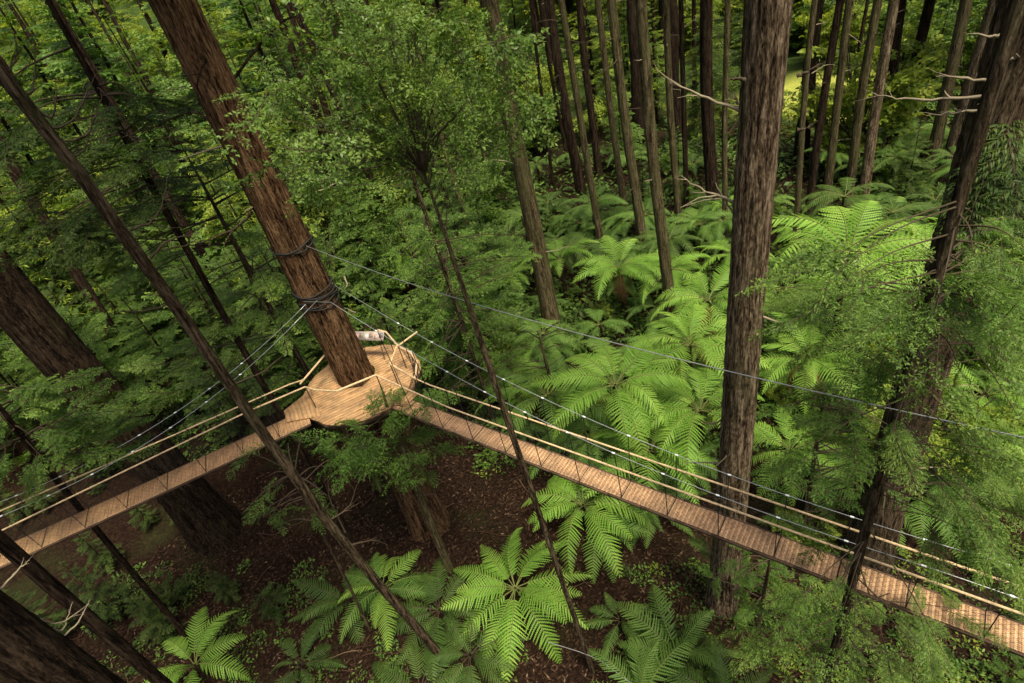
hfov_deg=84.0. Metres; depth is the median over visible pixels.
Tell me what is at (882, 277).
tree fern
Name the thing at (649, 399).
tree fern
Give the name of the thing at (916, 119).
tree fern
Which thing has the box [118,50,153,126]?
young conifer
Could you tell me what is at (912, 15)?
understorey tree
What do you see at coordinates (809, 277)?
tree fern
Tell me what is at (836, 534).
shrub
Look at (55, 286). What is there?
young conifer
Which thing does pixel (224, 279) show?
young conifer
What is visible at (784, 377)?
tree fern
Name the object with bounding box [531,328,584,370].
tree fern
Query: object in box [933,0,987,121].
redwood tree
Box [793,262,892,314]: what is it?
tree fern
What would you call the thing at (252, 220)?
young conifer
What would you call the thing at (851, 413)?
shrub
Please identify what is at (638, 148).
tree fern
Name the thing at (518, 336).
tree fern
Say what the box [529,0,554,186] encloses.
redwood tree
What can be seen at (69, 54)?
redwood tree
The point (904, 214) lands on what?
tree fern
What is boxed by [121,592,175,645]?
young conifer
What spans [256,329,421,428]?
platform
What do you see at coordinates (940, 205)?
tree fern
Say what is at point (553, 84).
redwood tree
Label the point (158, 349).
young conifer
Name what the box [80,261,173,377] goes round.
young conifer
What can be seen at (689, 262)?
tree fern
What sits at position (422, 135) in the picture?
young conifer
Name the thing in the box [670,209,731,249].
tree fern
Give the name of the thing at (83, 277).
redwood tree
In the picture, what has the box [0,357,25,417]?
young conifer
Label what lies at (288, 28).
young conifer
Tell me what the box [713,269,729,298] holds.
shrub
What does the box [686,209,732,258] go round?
tree fern
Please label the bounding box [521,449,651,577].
tree fern
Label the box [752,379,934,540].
sapling
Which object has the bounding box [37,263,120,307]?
understorey tree
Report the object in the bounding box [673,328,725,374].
tree fern
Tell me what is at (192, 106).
young conifer
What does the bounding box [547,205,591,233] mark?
tree fern
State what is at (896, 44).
redwood tree
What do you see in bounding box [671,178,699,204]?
understorey tree
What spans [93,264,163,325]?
young conifer
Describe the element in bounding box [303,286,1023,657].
rope footbridge
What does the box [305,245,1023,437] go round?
steel cable
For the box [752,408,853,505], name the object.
tree fern
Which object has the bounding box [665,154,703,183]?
tree fern
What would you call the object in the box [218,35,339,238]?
young conifer
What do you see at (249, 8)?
redwood tree
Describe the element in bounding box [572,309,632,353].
tree fern
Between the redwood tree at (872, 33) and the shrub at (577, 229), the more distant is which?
the shrub at (577, 229)
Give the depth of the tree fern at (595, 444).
24.32 m
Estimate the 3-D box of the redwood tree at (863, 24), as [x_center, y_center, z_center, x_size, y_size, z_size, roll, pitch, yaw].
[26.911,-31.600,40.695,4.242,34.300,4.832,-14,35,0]
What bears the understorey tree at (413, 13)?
on the ground
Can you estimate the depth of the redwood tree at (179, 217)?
30.17 m
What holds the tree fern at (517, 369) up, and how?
on the ground
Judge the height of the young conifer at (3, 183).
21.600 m
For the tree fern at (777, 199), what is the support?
on the ground
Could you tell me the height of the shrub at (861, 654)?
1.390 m
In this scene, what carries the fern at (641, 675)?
on the ground
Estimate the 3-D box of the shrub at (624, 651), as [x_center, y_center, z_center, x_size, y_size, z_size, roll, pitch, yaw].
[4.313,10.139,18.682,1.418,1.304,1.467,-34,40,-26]
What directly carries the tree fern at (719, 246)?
on the ground
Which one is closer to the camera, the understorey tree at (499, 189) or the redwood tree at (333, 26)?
the understorey tree at (499, 189)
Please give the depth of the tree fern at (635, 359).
28.06 m
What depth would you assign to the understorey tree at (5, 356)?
35.47 m
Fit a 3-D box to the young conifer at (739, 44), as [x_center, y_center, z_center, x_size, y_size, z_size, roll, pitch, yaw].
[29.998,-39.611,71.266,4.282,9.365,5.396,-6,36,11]
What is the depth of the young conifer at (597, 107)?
56.90 m
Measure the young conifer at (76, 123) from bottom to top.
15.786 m
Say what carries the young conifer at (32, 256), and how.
on the ground
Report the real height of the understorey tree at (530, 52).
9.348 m
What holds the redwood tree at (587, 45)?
on the ground
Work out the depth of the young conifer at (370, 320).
28.97 m
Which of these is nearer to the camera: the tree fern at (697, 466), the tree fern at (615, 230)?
the tree fern at (697, 466)
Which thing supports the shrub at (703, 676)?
on the ground
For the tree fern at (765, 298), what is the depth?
31.50 m
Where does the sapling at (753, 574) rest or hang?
on the ground
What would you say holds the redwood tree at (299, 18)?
on the ground
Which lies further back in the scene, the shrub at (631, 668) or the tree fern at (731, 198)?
the tree fern at (731, 198)
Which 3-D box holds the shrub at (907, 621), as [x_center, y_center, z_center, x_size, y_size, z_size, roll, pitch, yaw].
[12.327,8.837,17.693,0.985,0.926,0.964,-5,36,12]
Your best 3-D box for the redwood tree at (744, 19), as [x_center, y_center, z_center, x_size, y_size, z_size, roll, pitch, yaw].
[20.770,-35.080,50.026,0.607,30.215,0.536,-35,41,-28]
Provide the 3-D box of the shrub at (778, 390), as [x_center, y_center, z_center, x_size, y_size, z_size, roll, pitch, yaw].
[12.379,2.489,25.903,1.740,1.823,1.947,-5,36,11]
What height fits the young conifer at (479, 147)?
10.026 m
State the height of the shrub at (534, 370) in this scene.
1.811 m
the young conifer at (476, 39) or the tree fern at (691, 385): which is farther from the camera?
the young conifer at (476, 39)
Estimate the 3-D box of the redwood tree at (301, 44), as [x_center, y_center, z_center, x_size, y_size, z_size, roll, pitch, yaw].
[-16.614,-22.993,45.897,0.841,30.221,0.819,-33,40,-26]
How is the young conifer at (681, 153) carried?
on the ground
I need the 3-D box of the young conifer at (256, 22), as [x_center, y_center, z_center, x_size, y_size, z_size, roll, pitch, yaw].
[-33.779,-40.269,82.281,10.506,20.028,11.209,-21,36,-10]
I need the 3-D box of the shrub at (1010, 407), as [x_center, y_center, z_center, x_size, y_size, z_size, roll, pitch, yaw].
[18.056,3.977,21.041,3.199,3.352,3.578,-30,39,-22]
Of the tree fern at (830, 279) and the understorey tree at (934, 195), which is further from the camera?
the understorey tree at (934, 195)
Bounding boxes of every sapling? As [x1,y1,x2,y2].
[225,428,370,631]
[378,85,540,429]
[488,319,593,430]
[688,537,843,648]
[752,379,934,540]
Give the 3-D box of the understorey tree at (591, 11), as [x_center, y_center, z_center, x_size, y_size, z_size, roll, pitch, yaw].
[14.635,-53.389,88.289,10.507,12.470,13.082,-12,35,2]
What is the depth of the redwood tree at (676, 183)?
34.19 m
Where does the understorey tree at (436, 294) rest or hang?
on the ground
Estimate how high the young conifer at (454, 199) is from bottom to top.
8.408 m
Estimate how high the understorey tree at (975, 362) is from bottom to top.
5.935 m
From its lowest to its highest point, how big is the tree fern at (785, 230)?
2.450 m
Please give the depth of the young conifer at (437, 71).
67.45 m
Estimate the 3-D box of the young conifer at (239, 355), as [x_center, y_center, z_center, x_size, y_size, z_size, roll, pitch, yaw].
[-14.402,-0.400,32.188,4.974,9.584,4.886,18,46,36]
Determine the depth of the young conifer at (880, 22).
63.59 m
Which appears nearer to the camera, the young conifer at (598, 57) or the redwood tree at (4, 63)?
the redwood tree at (4, 63)
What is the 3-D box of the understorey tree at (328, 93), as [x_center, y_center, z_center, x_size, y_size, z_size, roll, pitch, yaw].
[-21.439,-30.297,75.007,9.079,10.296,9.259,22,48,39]
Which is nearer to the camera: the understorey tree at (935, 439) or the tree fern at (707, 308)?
the understorey tree at (935, 439)
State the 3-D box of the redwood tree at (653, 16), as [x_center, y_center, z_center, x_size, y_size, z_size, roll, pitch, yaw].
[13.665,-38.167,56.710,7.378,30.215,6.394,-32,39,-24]
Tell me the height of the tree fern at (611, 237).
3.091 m
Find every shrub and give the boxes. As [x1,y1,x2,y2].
[74,442,123,478]
[87,482,105,495]
[140,569,191,615]
[250,581,288,623]
[354,268,403,302]
[414,285,442,328]
[444,348,492,401]
[466,269,519,310]
[483,311,520,368]
[509,334,558,370]
[521,356,543,379]
[554,279,580,299]
[568,219,584,232]
[583,297,612,324]
[595,392,641,427]
[617,626,666,668]
[622,659,660,682]
[659,155,669,167]
[663,181,672,192]
[667,388,720,445]
[668,627,717,676]
[694,658,723,682]
[709,549,794,626]
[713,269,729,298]
[762,374,802,421]
[764,321,818,367]
[769,482,847,556]
[778,578,824,621]
[794,372,888,456]
[796,342,837,376]
[807,597,862,659]
[813,331,840,351]
[819,349,852,372]
[832,622,892,676]
[848,310,881,331]
[888,610,930,638]
[914,205,939,229]
[951,386,1023,497]
[958,544,1020,583]
[984,652,1023,682]
[1003,605,1023,622]
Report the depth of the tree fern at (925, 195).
35.10 m
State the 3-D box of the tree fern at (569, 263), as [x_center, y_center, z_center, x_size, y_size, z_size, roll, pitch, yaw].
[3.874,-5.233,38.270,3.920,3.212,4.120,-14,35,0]
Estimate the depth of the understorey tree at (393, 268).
39.79 m
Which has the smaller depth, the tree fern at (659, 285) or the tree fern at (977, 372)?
the tree fern at (977, 372)
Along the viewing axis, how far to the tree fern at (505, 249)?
37.41 m
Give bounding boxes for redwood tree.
[0,1,91,151]
[0,55,24,90]
[0,87,64,200]
[0,134,152,391]
[0,143,127,358]
[0,248,242,558]
[0,529,172,682]
[0,555,126,682]
[5,0,88,128]
[11,0,86,121]
[26,0,170,211]
[29,0,139,139]
[31,2,125,113]
[45,0,236,303]
[69,0,179,193]
[86,0,150,112]
[102,0,200,188]
[108,0,450,541]
[136,0,167,57]
[141,2,186,88]
[215,0,328,219]
[251,0,294,105]
[269,0,352,213]
[284,3,364,222]
[288,0,396,228]
[323,0,355,92]
[359,0,378,57]
[364,0,383,61]
[404,2,475,252]
[420,0,437,69]
[421,0,448,43]
[464,0,473,34]
[480,0,567,346]
[517,0,545,65]
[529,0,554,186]
[532,0,544,90]
[537,0,606,256]
[538,0,567,159]
[541,0,563,133]
[544,0,586,194]
[576,0,602,177]
[583,0,600,132]
[583,8,590,132]
[595,0,627,206]
[599,0,649,258]
[603,1,612,62]
[622,0,684,342]
[627,0,645,145]
[651,0,659,111]
[653,0,825,619]
[658,0,688,245]
[659,0,664,75]
[669,0,681,150]
[671,0,697,222]
[692,0,696,128]
[692,0,730,201]
[714,0,737,246]
[738,0,746,115]
[789,0,832,261]
[793,0,823,161]
[804,0,843,216]
[819,0,861,223]
[838,0,1023,581]
[844,0,894,218]
[845,0,868,125]
[858,0,902,219]
[879,0,906,158]
[892,0,935,144]
[920,0,972,185]
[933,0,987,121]
[934,0,996,185]
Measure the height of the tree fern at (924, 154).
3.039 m
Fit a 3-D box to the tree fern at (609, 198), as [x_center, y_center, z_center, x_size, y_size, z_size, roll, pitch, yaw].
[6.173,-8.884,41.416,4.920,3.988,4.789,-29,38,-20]
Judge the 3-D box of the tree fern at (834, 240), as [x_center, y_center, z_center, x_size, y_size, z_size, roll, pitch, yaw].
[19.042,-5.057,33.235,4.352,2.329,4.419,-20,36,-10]
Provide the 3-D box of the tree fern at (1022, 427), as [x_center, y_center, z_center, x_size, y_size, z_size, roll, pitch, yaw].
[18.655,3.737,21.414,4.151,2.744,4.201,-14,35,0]
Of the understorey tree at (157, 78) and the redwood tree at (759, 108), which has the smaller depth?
the redwood tree at (759, 108)
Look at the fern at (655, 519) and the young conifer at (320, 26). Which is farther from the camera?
the young conifer at (320, 26)
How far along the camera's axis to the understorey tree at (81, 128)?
65.60 m
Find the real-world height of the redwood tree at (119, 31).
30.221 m
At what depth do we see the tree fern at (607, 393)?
27.10 m
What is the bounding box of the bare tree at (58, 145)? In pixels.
[0,31,449,666]
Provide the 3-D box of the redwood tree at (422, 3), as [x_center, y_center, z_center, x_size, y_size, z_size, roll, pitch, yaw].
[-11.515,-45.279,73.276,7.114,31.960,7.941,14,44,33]
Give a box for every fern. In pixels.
[142,606,250,682]
[270,617,346,682]
[288,561,406,646]
[336,549,436,649]
[368,285,400,303]
[371,638,474,682]
[373,242,431,288]
[384,557,498,682]
[420,606,529,682]
[441,527,592,682]
[473,350,541,403]
[475,352,612,459]
[476,355,556,409]
[480,242,528,293]
[485,251,531,303]
[486,314,524,344]
[487,402,544,440]
[490,294,528,325]
[490,379,546,428]
[492,222,544,250]
[494,270,528,287]
[494,328,563,373]
[495,216,522,239]
[495,293,530,314]
[496,280,528,294]
[499,207,548,240]
[501,200,520,217]
[503,270,534,288]
[506,248,535,286]
[506,318,580,359]
[508,212,521,222]
[514,294,572,322]
[517,235,568,273]
[518,239,599,303]
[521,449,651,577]
[529,156,555,181]
[529,419,605,492]
[530,338,691,477]
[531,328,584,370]
[536,191,576,221]
[536,403,638,486]
[541,378,612,433]
[543,228,575,258]
[544,478,655,583]
[545,236,593,282]
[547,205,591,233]
[549,213,603,242]
[553,144,608,168]
[556,231,623,267]
[557,186,627,236]
[557,199,617,224]
[565,417,633,464]
[566,447,628,499]
[572,235,659,318]
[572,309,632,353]
[576,337,653,389]
[581,592,659,657]
[583,219,627,244]
[583,236,648,285]
[584,406,716,512]
[588,633,697,682]
[595,259,644,302]
[598,241,655,282]
[600,205,653,238]
[602,139,646,172]
[604,463,706,547]
[606,198,674,239]
[606,401,682,454]
[607,211,668,245]
[612,324,683,372]
[613,150,646,166]
[613,342,668,386]
[613,365,678,427]
[615,235,673,273]
[615,251,710,312]
[615,584,750,682]
[623,260,689,283]
[623,366,769,476]
[625,293,686,334]
[625,304,773,406]
[628,326,699,373]
[634,225,703,266]
[634,424,717,491]
[639,271,709,302]
[650,254,701,287]
[650,263,729,356]
[653,443,719,496]
[657,370,718,411]
[658,634,772,682]
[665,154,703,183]
[666,204,730,260]
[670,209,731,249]
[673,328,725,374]
[673,359,723,408]
[677,216,731,252]
[680,324,725,367]
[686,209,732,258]
[688,203,730,248]
[694,237,730,266]
[694,240,781,277]
[694,290,769,323]
[697,380,759,432]
[708,195,733,215]
[721,287,775,314]
[750,438,858,539]
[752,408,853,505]
[758,345,849,406]
[759,312,890,418]
[768,417,866,486]
[769,200,937,377]
[771,216,825,248]
[773,194,794,210]
[784,246,883,277]
[787,453,923,555]
[789,224,867,268]
[791,270,918,352]
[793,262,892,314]
[798,263,832,303]
[800,177,894,235]
[804,143,849,186]
[816,202,888,244]
[834,156,883,185]
[840,196,923,243]
[840,461,978,557]
[843,192,939,253]
[846,194,905,227]
[848,258,920,298]
[858,222,936,311]
[863,221,934,265]
[870,421,996,496]
[872,148,928,192]
[873,232,931,280]
[877,118,948,157]
[878,120,949,168]
[893,126,948,171]
[897,184,945,221]
[904,469,993,545]
[908,161,950,192]
[912,130,947,159]
[916,452,1019,518]
[922,146,955,184]
[924,202,1018,228]
[925,159,951,183]
[927,411,1023,467]
[942,375,1023,421]
[945,361,1023,433]
[945,364,992,406]
[945,417,1023,488]
[950,389,1023,451]
[973,273,1023,338]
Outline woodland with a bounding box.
[0,0,957,162]
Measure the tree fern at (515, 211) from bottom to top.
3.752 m
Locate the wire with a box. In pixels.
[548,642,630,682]
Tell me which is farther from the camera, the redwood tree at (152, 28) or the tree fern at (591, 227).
the redwood tree at (152, 28)
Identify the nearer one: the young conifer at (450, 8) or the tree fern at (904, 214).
the tree fern at (904, 214)
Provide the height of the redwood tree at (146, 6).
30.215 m
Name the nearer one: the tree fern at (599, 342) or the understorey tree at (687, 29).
the tree fern at (599, 342)
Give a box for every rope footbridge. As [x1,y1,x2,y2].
[0,304,313,569]
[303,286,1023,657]
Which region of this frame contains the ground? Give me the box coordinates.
[0,0,1023,682]
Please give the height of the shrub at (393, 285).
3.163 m
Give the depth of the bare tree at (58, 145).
10.30 m
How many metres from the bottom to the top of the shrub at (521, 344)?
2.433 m
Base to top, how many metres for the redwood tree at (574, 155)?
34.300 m
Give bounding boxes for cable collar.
[270,234,313,255]
[291,275,339,310]
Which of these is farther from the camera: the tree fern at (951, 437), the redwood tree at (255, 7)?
the redwood tree at (255, 7)
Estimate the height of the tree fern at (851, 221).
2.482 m
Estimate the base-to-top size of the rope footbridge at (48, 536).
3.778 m
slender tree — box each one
[212,0,595,673]
[278,79,468,571]
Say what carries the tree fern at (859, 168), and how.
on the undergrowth
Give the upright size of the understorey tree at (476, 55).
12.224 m
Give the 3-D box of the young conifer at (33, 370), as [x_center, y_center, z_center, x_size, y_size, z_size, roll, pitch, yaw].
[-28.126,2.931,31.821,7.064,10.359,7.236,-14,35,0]
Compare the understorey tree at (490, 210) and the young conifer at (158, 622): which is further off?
the understorey tree at (490, 210)
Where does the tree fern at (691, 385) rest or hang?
on the ground
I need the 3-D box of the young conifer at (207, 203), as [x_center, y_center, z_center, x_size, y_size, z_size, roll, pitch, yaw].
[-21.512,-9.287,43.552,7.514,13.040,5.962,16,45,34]
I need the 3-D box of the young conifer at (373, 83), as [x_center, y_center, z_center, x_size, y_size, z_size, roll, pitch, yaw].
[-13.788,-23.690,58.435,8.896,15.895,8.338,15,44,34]
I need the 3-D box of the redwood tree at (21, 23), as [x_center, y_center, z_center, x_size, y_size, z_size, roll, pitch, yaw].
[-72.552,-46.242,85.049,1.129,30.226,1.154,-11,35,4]
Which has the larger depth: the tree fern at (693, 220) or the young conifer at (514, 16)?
the young conifer at (514, 16)
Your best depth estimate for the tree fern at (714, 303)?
30.24 m
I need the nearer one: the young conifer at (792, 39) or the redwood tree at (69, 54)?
the redwood tree at (69, 54)
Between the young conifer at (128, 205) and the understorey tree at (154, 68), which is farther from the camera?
the understorey tree at (154, 68)
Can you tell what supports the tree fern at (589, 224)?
on the ground
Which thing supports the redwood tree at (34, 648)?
on the ground
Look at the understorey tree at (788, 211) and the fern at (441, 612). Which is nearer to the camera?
the fern at (441, 612)
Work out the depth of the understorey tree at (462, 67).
72.10 m
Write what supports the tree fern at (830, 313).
on the ground
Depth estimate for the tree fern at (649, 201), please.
38.81 m
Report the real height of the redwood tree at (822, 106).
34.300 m
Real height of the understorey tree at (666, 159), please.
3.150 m
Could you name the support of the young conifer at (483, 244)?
on the ground
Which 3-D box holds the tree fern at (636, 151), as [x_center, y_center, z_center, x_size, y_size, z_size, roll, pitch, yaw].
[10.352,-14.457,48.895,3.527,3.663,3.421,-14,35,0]
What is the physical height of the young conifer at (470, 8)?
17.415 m
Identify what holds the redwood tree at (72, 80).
on the ground
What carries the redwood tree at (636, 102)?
on the ground
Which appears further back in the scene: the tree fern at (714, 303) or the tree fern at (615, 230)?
the tree fern at (615, 230)
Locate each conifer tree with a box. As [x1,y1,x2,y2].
[0,0,352,539]
[0,366,203,654]
[69,138,383,491]
[718,0,1023,682]
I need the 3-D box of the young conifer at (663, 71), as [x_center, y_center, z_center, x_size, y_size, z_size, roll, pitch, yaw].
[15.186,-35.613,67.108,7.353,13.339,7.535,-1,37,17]
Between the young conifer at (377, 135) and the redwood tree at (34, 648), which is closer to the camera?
the redwood tree at (34, 648)
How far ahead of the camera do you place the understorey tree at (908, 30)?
52.27 m
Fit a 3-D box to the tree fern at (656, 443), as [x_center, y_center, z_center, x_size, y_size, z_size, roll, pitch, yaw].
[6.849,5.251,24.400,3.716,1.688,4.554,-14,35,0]
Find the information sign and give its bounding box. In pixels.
[355,331,384,359]
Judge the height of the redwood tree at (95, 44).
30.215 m
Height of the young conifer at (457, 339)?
13.478 m
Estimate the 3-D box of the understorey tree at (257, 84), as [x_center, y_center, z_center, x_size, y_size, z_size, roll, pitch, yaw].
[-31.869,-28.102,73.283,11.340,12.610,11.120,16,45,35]
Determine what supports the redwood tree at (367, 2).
on the ground
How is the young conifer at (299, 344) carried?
on the ground
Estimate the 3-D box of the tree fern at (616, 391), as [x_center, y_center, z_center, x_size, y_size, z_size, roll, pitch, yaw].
[4.268,3.380,23.332,6.028,6.709,5.399,-31,39,-23]
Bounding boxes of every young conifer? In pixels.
[0,47,126,209]
[0,161,37,196]
[0,165,148,367]
[0,170,50,273]
[0,173,96,304]
[0,216,79,299]
[0,228,71,305]
[0,255,100,355]
[0,305,189,465]
[0,328,22,407]
[0,335,79,465]
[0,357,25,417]
[0,360,73,445]
[0,372,18,396]
[0,440,14,463]
[0,484,33,525]
[2,128,58,188]
[2,589,78,634]
[5,242,126,346]
[13,40,91,135]
[16,471,61,512]
[25,79,74,144]
[39,36,100,134]
[41,281,130,382]
[54,301,161,392]
[55,156,202,338]
[55,199,150,325]
[58,562,141,631]
[67,142,184,288]
[70,531,123,573]
[73,83,108,144]
[80,190,217,363]
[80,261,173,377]
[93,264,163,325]
[95,10,238,267]
[101,0,151,71]
[105,264,187,355]
[106,36,222,197]
[106,160,145,237]
[106,278,219,419]
[113,233,197,347]
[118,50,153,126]
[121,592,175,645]
[127,504,159,531]
[131,218,272,373]
[146,41,218,156]
[149,184,208,280]
[152,273,225,360]
[153,236,220,299]
[157,184,231,287]
[162,35,226,158]
[167,3,237,63]
[169,60,251,143]
[169,247,267,396]
[170,345,278,447]
[179,118,224,175]
[181,68,225,160]
[181,70,206,145]
[182,134,261,283]
[185,258,239,358]
[198,0,236,37]
[200,122,308,286]
[203,245,294,364]
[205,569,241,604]
[206,267,273,369]
[207,179,339,340]
[210,14,258,90]
[210,256,298,395]
[212,18,245,63]
[213,31,284,158]
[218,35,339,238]
[221,246,327,395]
[223,246,328,408]
[225,225,294,336]
[225,225,368,378]
[233,69,302,169]
[238,0,300,102]
[246,230,355,390]
[247,0,319,122]
[259,0,318,102]
[260,38,334,153]
[262,20,373,245]
[268,2,304,74]
[274,21,326,114]
[284,14,325,93]
[308,37,361,143]
[309,2,338,62]
[311,28,409,208]
[318,83,349,181]
[321,157,387,274]
[324,113,418,265]
[331,114,412,267]
[331,172,404,303]
[342,60,400,200]
[350,26,403,127]
[352,3,389,86]
[354,268,436,391]
[358,47,453,163]
[371,0,449,139]
[381,0,500,193]
[388,168,535,406]
[392,65,460,194]
[396,0,464,109]
[396,114,465,229]
[403,36,476,161]
[410,0,470,125]
[413,0,438,44]
[418,0,474,75]
[424,150,468,229]
[428,156,488,271]
[432,192,526,353]
[435,0,478,35]
[443,11,485,109]
[444,67,479,148]
[452,0,483,32]
[457,77,504,163]
[459,198,524,279]
[464,3,492,95]
[482,96,498,122]
[488,72,519,138]
[498,122,513,183]
[499,0,541,63]
[508,175,520,207]
[544,5,565,59]
[551,0,630,138]
[575,0,630,104]
[598,2,630,110]
[600,76,644,168]
[613,6,664,95]
[619,0,658,66]
[625,150,651,214]
[629,0,691,123]
[634,181,665,229]
[662,126,696,187]
[664,5,740,141]
[679,3,741,138]
[687,107,721,167]
[715,99,730,136]
[729,0,790,80]
[730,8,743,56]
[789,0,824,49]
[792,0,834,44]
[848,0,888,51]
[878,119,937,216]
[879,0,916,27]
[913,5,966,114]
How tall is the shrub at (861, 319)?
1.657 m
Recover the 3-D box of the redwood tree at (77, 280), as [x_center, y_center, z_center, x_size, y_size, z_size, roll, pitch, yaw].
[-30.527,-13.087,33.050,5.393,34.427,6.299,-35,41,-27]
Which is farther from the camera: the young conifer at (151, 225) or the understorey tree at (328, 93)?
the understorey tree at (328, 93)
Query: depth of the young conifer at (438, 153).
48.16 m
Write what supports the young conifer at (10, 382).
on the ground
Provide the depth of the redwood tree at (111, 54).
48.89 m
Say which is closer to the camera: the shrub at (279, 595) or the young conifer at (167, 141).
the shrub at (279, 595)
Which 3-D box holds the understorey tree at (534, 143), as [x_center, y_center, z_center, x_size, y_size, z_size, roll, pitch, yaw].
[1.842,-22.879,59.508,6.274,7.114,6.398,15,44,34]
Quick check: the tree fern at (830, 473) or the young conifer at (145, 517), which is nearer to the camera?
the tree fern at (830, 473)
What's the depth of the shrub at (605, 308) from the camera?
33.87 m
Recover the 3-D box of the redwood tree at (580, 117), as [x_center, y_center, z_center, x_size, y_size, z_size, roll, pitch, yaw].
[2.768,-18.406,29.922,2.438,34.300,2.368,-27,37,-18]
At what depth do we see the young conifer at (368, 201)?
41.83 m
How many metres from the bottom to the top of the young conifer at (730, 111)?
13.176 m
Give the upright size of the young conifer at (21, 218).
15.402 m
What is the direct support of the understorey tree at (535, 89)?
on the ground
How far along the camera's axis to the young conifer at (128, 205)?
49.04 m
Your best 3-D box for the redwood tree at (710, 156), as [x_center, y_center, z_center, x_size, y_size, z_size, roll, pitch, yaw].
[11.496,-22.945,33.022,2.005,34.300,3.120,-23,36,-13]
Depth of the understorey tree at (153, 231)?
46.25 m
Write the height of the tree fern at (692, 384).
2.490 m
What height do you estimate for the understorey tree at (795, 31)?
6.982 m
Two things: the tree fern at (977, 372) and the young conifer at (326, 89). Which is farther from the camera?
the young conifer at (326, 89)
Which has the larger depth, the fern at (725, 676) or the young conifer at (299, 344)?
the young conifer at (299, 344)
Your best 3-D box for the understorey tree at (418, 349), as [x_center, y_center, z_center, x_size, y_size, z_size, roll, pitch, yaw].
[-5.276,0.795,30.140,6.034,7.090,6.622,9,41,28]
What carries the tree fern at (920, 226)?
on the ground
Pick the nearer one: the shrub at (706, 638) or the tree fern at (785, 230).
the shrub at (706, 638)
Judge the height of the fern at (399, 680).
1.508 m
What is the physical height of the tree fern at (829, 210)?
8.707 m
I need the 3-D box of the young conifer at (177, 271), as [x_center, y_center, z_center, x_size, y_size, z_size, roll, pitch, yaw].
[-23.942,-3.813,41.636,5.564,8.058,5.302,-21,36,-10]
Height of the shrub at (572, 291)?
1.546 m
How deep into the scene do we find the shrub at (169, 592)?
24.14 m
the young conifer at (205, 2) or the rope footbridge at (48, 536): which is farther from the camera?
the young conifer at (205, 2)
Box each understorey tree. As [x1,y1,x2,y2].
[0,144,84,276]
[0,301,84,404]
[2,138,157,277]
[6,106,140,191]
[20,159,203,276]
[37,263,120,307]
[50,162,150,265]
[50,278,99,344]
[57,32,101,90]
[83,23,181,103]
[100,15,153,58]
[106,83,301,267]
[122,40,175,88]
[122,65,202,138]
[123,58,184,92]
[126,84,214,165]
[149,74,198,114]
[170,20,263,102]
[214,20,279,80]
[221,0,280,49]
[243,73,303,153]
[258,222,363,296]
[270,98,341,162]
[288,133,381,223]
[298,0,371,84]
[316,77,363,127]
[324,226,358,283]
[335,43,458,145]
[349,133,438,226]
[353,296,453,400]
[366,201,440,267]
[370,195,455,289]
[374,0,428,39]
[386,107,451,169]
[386,216,441,257]
[406,223,511,350]
[409,167,483,230]
[413,201,473,259]
[418,153,473,209]
[424,157,512,232]
[428,54,486,116]
[434,21,508,80]
[453,124,515,214]
[486,44,579,137]
[506,29,549,88]
[516,91,560,153]
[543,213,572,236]
[565,0,575,10]
[573,0,605,30]
[655,0,724,54]
[658,143,682,174]
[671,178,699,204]
[685,181,733,228]
[773,189,791,216]
[780,205,817,236]
[782,19,949,165]
[789,0,825,51]
[795,0,887,58]
[823,0,883,51]
[839,324,1023,477]
[857,131,918,185]
[879,0,940,59]
[899,0,983,81]
[901,282,1023,402]
[918,182,944,216]
[923,0,986,96]
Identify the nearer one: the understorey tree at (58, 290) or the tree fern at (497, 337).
the tree fern at (497, 337)
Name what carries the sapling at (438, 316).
on the ground
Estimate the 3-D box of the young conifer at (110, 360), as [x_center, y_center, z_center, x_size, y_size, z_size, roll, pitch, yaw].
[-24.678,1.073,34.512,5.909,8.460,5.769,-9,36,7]
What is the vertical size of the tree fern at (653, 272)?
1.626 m
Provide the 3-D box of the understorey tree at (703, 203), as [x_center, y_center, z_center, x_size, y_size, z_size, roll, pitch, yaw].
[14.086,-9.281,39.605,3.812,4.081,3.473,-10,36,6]
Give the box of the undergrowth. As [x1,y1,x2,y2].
[0,106,1023,682]
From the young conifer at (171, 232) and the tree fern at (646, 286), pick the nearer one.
the tree fern at (646, 286)
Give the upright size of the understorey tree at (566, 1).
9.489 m
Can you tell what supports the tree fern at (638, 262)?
on the ground
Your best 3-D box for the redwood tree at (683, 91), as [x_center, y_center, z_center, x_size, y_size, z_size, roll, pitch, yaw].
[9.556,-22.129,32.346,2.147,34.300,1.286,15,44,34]
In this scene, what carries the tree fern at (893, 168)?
on the ground
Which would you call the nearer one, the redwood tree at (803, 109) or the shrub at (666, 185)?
the redwood tree at (803, 109)
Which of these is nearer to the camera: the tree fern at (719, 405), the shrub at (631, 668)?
the shrub at (631, 668)
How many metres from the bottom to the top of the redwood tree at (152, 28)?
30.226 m
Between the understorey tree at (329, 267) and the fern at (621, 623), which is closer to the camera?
the fern at (621, 623)
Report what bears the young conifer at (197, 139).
on the ground
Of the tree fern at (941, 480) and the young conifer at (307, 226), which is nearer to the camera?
the tree fern at (941, 480)
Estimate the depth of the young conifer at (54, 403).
30.77 m
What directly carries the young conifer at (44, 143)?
on the ground
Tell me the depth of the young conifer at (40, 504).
30.06 m
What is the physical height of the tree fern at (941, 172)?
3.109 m
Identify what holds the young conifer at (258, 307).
on the ground
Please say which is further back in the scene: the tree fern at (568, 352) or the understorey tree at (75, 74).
the understorey tree at (75, 74)

